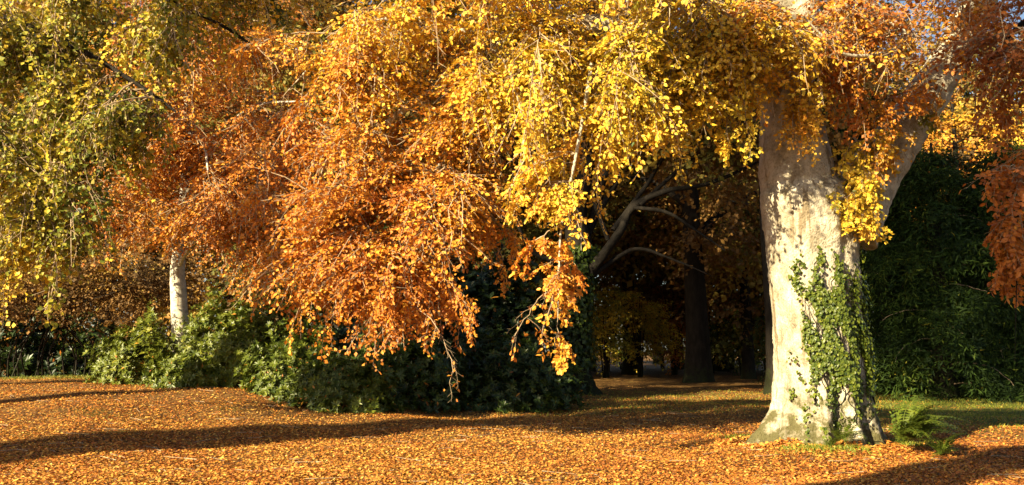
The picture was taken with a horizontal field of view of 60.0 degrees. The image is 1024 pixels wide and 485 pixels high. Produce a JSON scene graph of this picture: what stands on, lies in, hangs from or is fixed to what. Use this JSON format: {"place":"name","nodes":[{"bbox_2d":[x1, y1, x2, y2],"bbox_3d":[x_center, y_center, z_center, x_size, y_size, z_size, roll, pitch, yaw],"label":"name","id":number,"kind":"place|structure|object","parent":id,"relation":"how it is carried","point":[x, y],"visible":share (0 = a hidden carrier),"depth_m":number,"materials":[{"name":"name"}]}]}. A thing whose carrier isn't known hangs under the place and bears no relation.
{"place":"outdoors","nodes":[
{"label":"outdoors","id":0,"kind":"place"},
{"bbox_2d":[0,353,1023,484],"bbox_3d":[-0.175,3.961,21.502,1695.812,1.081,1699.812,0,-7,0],"label":"ground","id":1,"kind":"structure","parent":0,"point":[655,376],"depth_m":18.68,"materials":[{"name":"plant"}]},
{"bbox_2d":[0,3,88,315],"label":"woodland tree","id":2,"kind":"object","parent":1,"relation":"on","point":[22,130],"depth_m":51.03,"materials":[{"name":"yellow plant"}]},
{"bbox_2d":[0,287,130,377],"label":"yew hedge","id":3,"kind":"object","parent":1,"relation":"on","point":[30,350],"visible":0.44,"depth_m":38.89,"materials":[{"name":"green plant"}]},
{"bbox_2d":[23,265,136,370],"bbox_3d":[-26.773,5.296,54.940,6.762,7.944,7.162,1,-7,-7],"label":"hazel bush","id":4,"kind":"object","parent":1,"relation":"on","point":[83,325],"visible":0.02,"depth_m":54.92,"materials":[{"name":"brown plant"}]},
{"bbox_2d":[1,0,195,353],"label":"woodland tree","id":5,"kind":"object","parent":1,"relation":"on","point":[74,179],"visible":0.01,"depth_m":61.76,"materials":[{"name":"yellow plant"}]},
{"bbox_2d":[0,206,224,378],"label":"thicket","id":6,"kind":"object","parent":1,"relation":"on","point":[107,285],"visible":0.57,"depth_m":32.60,"materials":[{"name":"brown plant"}]},
{"bbox_2d":[0,0,233,361],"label":"woodland tree","id":7,"kind":"object","parent":1,"relation":"on","point":[27,5],"visible":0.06,"depth_m":49.09,"materials":[{"name":"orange plant"}]},
{"bbox_2d":[83,302,183,385],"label":"rhododendron","id":8,"kind":"object","parent":1,"relation":"on","point":[124,358],"visible":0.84,"depth_m":24.50,"materials":[{"name":"green plant"}]},
{"bbox_2d":[88,250,212,337],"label":"woodland tree","id":9,"kind":"object","parent":1,"relation":"on","point":[167,308],"visible":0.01,"depth_m":85.29,"materials":[{"name":"orange plant"}]},
{"bbox_2d":[124,288,195,356],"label":"hazel bush","id":10,"kind":"object","parent":1,"relation":"on","point":[161,322],"visible":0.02,"depth_m":59.30,"materials":[{"name":"brown plant"}]},
{"bbox_2d":[82,65,251,329],"bbox_3d":[-23.828,-4.379,64.541,18.184,28.704,18.441,0,-7,2],"label":"woodland tree","id":11,"kind":"object","parent":1,"relation":"on","point":[188,303],"visible":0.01,"depth_m":62.97,"materials":[{"name":"orange plant"}]},
{"bbox_2d":[0,0,340,330],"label":"lime tree","id":12,"kind":"object","parent":1,"relation":"on","point":[39,224],"visible":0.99,"depth_m":16.79,"materials":[{"name":"yellow plant"}]},
{"bbox_2d":[141,345,238,388],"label":"rhododendron","id":13,"kind":"object","parent":1,"relation":"on","point":[197,374],"visible":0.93,"depth_m":22.59,"materials":[{"name":"green plant"}]},
{"bbox_2d":[21,0,362,353],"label":"young beech tree","id":14,"kind":"object","parent":1,"relation":"on","point":[195,152],"visible":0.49,"depth_m":23.50,"materials":[{"name":"orange plant"}]},
{"bbox_2d":[145,282,274,388],"bbox_3d":[-7.797,2.596,24.105,3.827,3.053,2.877,0,-7,0],"label":"rhododendron","id":15,"kind":"object","parent":1,"relation":"on","point":[228,348],"visible":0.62,"depth_m":23.39,"materials":[{"name":"green plant"}]},
{"bbox_2d":[85,0,356,335],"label":"woodland tree","id":16,"kind":"object","parent":1,"relation":"on","point":[207,284],"visible":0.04,"depth_m":49.81,"materials":[{"name":"orange plant"}]},
{"bbox_2d":[199,93,359,345],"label":"woodland tree","id":17,"kind":"object","parent":1,"relation":"on","point":[298,282],"depth_m":57.14,"materials":[{"name":"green plant"}]},
{"bbox_2d":[222,283,341,388],"bbox_3d":[-6.412,2.687,24.442,4.023,3.226,2.959,0,-7,0],"label":"rhododendron","id":18,"kind":"object","parent":1,"relation":"on","point":[277,337],"visible":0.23,"depth_m":23.96,"materials":[{"name":"green plant"}]},
{"bbox_2d":[236,323,328,402],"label":"rhododendron","id":19,"kind":"object","parent":1,"relation":"on","point":[272,376],"visible":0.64,"depth_m":21.94,"materials":[{"name":"green plant"}]},
{"bbox_2d":[149,0,492,355],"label":"woodland tree","id":20,"kind":"object","parent":1,"relation":"on","point":[287,81],"visible":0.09,"depth_m":44.47,"materials":[{"name":"orange plant"}]},
{"bbox_2d":[302,303,363,347],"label":"hazel bush","id":21,"kind":"object","parent":1,"relation":"on","point":[325,324],"visible":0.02,"depth_m":58.86,"materials":[{"name":"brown plant"}]},
{"bbox_2d":[278,348,405,413],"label":"rhododendron","id":22,"kind":"object","parent":1,"relation":"on","point":[352,387],"visible":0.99,"depth_m":20.81,"materials":[{"name":"green plant"}]},
{"bbox_2d":[295,212,472,368],"bbox_3d":[-3.985,1.582,30.788,6.820,7.901,5.408,0,-7,0],"label":"holly bush","id":23,"kind":"object","parent":1,"relation":"on","point":[342,331],"visible":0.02,"depth_m":29.61,"materials":[{"name":"green plant"}]},
{"bbox_2d":[336,315,473,413],"bbox_3d":[-3.005,2.725,23.936,4.030,3.878,3.298,0,-7,0],"label":"rhododendron","id":24,"kind":"object","parent":1,"relation":"on","point":[405,359],"visible":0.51,"depth_m":22.96,"materials":[{"name":"green plant"}]},
{"bbox_2d":[270,0,551,344],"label":"woodland tree","id":25,"kind":"object","parent":1,"relation":"on","point":[352,4],"visible":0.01,"depth_m":53.27,"materials":[{"name":"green plant"}]},
{"bbox_2d":[416,219,557,399],"bbox_3d":[-0.702,2.306,29.567,5.150,6.291,4.112,0,-7,0],"label":"holly bush","id":26,"kind":"object","parent":1,"relation":"on","point":[494,309],"visible":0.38,"depth_m":28.77,"materials":[{"name":"green plant"}]},
{"bbox_2d":[361,0,638,316],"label":"woodland tree","id":27,"kind":"object","parent":1,"relation":"on","point":[531,231],"visible":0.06,"depth_m":45.59,"materials":[{"name":"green plant"}]},
{"bbox_2d":[415,324,592,413],"bbox_3d":[-0.439,3.581,25.149,5.482,2.941,4.483,-2,-7,18],"label":"rhododendron","id":28,"kind":"object","parent":1,"relation":"on","point":[498,388],"visible":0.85,"depth_m":24.33,"materials":[{"name":"green plant"}]},
{"bbox_2d":[0,376,1023,484],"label":"fallen leaves","id":29,"kind":"object","parent":1,"relation":"on","point":[92,475],"depth_m":13.66,"materials":[{"name":"orange plant"}]},
{"bbox_2d":[0,374,1023,460],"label":"grass","id":30,"kind":"structure","parent":1,"relation":"on","point":[851,447],"depth_m":23.97,"materials":[{"name":"green plant"}]},
{"bbox_2d":[453,151,641,346],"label":"woodland tree","id":31,"kind":"object","parent":1,"relation":"on","point":[617,216],"depth_m":63.72,"materials":[{"name":"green plant"}]},
{"bbox_2d":[337,0,773,395],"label":"ivy clad tree","id":32,"kind":"object","parent":1,"relation":"on","point":[620,224],"visible":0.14,"depth_m":34.06,"materials":[{"name":"brown plant"}]},
{"bbox_2d":[541,238,603,369],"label":"ivy","id":33,"kind":"object","parent":32,"relation":"attached to","point":[591,253],"visible":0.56,"depth_m":33.33,"materials":[{"name":"green plant"}]},
{"bbox_2d":[525,156,675,370],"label":"woodland tree","id":34,"kind":"object","parent":1,"relation":"on","point":[651,270],"depth_m":72.53,"materials":[{"name":"brown plant"}]},
{"bbox_2d":[196,0,1021,445],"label":"beech tree","id":35,"kind":"object","parent":1,"relation":"on","point":[652,70],"visible":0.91,"depth_m":14.57,"materials":[{"name":"orange plant"}]},
{"bbox_2d":[786,244,881,445],"bbox_3d":[5.440,1.692,14.612,1.768,3.439,1.014,4,-8,-27],"label":"ivy","id":36,"kind":"object","parent":35,"relation":"attached to","point":[834,362],"visible":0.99,"depth_m":14.37,"materials":[{"name":"green plant"}]},
{"bbox_2d":[824,416,865,442],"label":"fern","id":37,"kind":"object","parent":35,"relation":"attached to","point":[837,433],"visible":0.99,"depth_m":13.76,"materials":[{"name":"green plant"}]},
{"bbox_2d":[586,285,645,377],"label":"hazel bush","id":38,"kind":"object","parent":1,"relation":"on","point":[616,345],"visible":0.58,"depth_m":53.23,"materials":[{"name":"green plant"}]},
{"bbox_2d":[519,2,719,374],"bbox_3d":[8.879,-4.742,64.651,19.712,29.146,18.837,-1,-7,5],"label":"woodland tree","id":39,"kind":"object","parent":1,"relation":"on","point":[626,266],"visible":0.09,"depth_m":60.91,"materials":[{"name":"brown plant"}]},
{"bbox_2d":[601,275,661,369],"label":"hazel bush","id":40,"kind":"object","parent":1,"relation":"on","point":[620,364],"visible":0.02,"depth_m":75.13,"materials":[{"name":"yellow plant"}]},
{"bbox_2d":[591,271,685,376],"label":"hazel bush","id":41,"kind":"object","parent":1,"relation":"on","point":[651,322],"visible":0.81,"depth_m":57.16,"materials":[{"name":"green plant"}]},
{"bbox_2d":[608,264,669,363],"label":"woodland tree","id":42,"kind":"object","parent":1,"relation":"on","point":[656,362],"depth_m":92.85,"materials":[{"name":"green plant"}]},
{"bbox_2d":[640,273,684,368],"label":"hazel bush","id":43,"kind":"object","parent":1,"relation":"on","point":[663,361],"visible":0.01,"depth_m":79.27,"materials":[{"name":"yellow plant"}]},
{"bbox_2d":[567,7,761,382],"bbox_3d":[9.849,-3.635,47.760,13.409,22.663,12.809,7,-10,-44],"label":"old tree","id":44,"kind":"object","parent":1,"relation":"on","point":[698,368],"visible":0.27,"depth_m":46.54,"materials":[{"name":"brown plant"}]},
{"bbox_2d":[609,202,722,368],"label":"woodland tree","id":45,"kind":"object","parent":1,"relation":"on","point":[679,364],"depth_m":77.13,"materials":[{"name":"brown plant"}]},
{"bbox_2d":[629,283,712,374],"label":"hazel bush","id":46,"kind":"object","parent":1,"relation":"on","point":[674,358],"visible":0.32,"depth_m":61.12,"materials":[{"name":"brown plant"}]},
{"bbox_2d":[614,154,761,371],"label":"woodland tree","id":47,"kind":"object","parent":1,"relation":"on","point":[719,367],"visible":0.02,"depth_m":70.87,"materials":[{"name":"brown plant"}]},
{"bbox_2d":[670,289,739,372],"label":"hazel bush","id":48,"kind":"object","parent":1,"relation":"on","point":[716,358],"visible":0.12,"depth_m":64.94,"materials":[{"name":"brown plant"}]},
{"bbox_2d":[629,84,839,378],"bbox_3d":[14.426,-2.620,54.304,15.086,22.305,14.416,-4,-8,28],"label":"woodland tree","id":49,"kind":"object","parent":1,"relation":"on","point":[744,284],"visible":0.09,"depth_m":52.97,"materials":[{"name":"brown plant"}]},
{"bbox_2d":[709,291,765,375],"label":"hazel bush","id":50,"kind":"object","parent":1,"relation":"on","point":[723,324],"visible":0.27,"depth_m":60.11,"materials":[{"name":"brown plant"}]},
{"bbox_2d":[722,288,765,371],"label":"hazel bush","id":51,"kind":"object","parent":1,"relation":"on","point":[763,364],"visible":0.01,"depth_m":69.41,"materials":[{"name":"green plant"}]},
{"bbox_2d":[591,0,919,394],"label":"old tree","id":52,"kind":"object","parent":1,"relation":"on","point":[769,345],"visible":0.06,"depth_m":32.59,"materials":[{"name":"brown plant"}]},
{"bbox_2d":[663,91,874,367],"bbox_3d":[19.209,-2.943,64.515,17.203,25.435,16.439,0,-7,0],"label":"woodland tree","id":53,"kind":"object","parent":1,"relation":"on","point":[763,359],"depth_m":61.46,"materials":[{"name":"brown plant"}]},
{"bbox_2d":[702,2,950,309],"bbox_3d":[20.161,-3.807,61.346,16.671,26.314,16.906,0,-7,-1],"label":"woodland tree","id":54,"kind":"object","parent":1,"relation":"on","point":[906,83],"visible":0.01,"depth_m":58.09,"materials":[{"name":"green plant"}]},
{"bbox_2d":[823,436,839,446],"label":"fern","id":55,"kind":"object","parent":1,"relation":"on","point":[829,442],"visible":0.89,"depth_m":13.67,"materials":[{"name":"green plant"}]},
{"bbox_2d":[751,99,931,384],"bbox_3d":[15.724,0.791,42.141,8.300,15.809,8.580,2,-7,-19],"label":"conifer tree","id":56,"kind":"object","parent":1,"relation":"on","point":[832,144],"visible":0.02,"depth_m":42.16,"materials":[{"name":"green plant"}]},
{"bbox_2d":[760,3,964,294],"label":"woodland tree","id":57,"kind":"object","parent":1,"relation":"on","point":[895,72],"depth_m":68.53,"materials":[{"name":"orange plant"}]},
{"bbox_2d":[830,80,985,398],"bbox_3d":[14.355,0.624,34.302,7.217,13.747,7.461,-4,-8,29],"label":"conifer tree","id":58,"kind":"object","parent":1,"relation":"on","point":[862,253],"visible":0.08,"depth_m":32.87,"materials":[{"name":"green plant"}]},
{"bbox_2d":[891,209,932,394],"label":"slim tree","id":59,"kind":"object","parent":1,"relation":"on","point":[926,330],"visible":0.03,"depth_m":33.56,"materials":[{"name":"green plant"}]},
{"bbox_2d":[854,55,995,325],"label":"woodland tree","id":60,"kind":"object","parent":1,"relation":"on","point":[907,74],"visible":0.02,"depth_m":57.83,"materials":[{"name":"orange plant"}]},
{"bbox_2d":[886,397,969,444],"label":"fern","id":61,"kind":"object","parent":1,"relation":"on","point":[911,427],"visible":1,"depth_m":13.64,"materials":[{"name":"green plant"}]},
{"bbox_2d":[860,143,1023,403],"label":"conifer tree","id":62,"kind":"object","parent":1,"relation":"on","point":[924,185],"visible":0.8,"depth_m":29.90,"materials":[{"name":"green plant"}]},
{"bbox_2d":[918,433,973,455],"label":"fern","id":63,"kind":"object","parent":1,"relation":"on","point":[939,445],"visible":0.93,"depth_m":13.42,"materials":[{"name":"green plant"}]},
{"bbox_2d":[885,19,1023,278],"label":"woodland tree","id":64,"kind":"object","parent":1,"relation":"on","point":[921,48],"depth_m":73.73,"materials":[{"name":"orange plant"}]},
{"bbox_2d":[891,16,1023,244],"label":"woodland tree","id":65,"kind":"object","parent":1,"relation":"on","point":[967,94],"visible":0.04,"depth_m":58.19,"materials":[{"name":"yellow plant"}]},
{"bbox_2d":[892,0,1023,346],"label":"red beech tree","id":66,"kind":"object","parent":1,"relation":"on","point":[1010,254],"visible":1,"depth_m":12.67,"materials":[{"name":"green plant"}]},
{"bbox_2d":[902,132,1023,400],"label":"conifer tree","id":67,"kind":"object","parent":1,"relation":"on","point":[981,166],"visible":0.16,"depth_m":31.12,"materials":[{"name":"green plant"}]},
{"bbox_2d":[910,94,1023,377],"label":"orange tree","id":68,"kind":"object","parent":1,"relation":"on","point":[954,136],"visible":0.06,"depth_m":47.68,"materials":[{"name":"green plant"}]},
{"bbox_2d":[910,171,1023,388],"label":"conifer tree","id":69,"kind":"object","parent":1,"relation":"on","point":[976,339],"depth_m":38.45,"materials":[{"name":"green plant"}]},
{"bbox_2d":[955,41,1022,157],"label":"woodland tree","id":70,"kind":"object","parent":1,"relation":"on","point":[998,100],"depth_m":69.21,"materials":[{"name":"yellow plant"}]},
{"bbox_2d":[972,75,1023,158],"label":"woodland tree","id":71,"kind":"object","parent":1,"relation":"on","point":[1022,86],"visible":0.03,"depth_m":57.83,"materials":[{"name":"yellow plant"}]},
{"bbox_2d":[9,0,1023,352],"label":"sky","id":72,"kind":"structure","parent":0,"point":[1022,15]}
]}

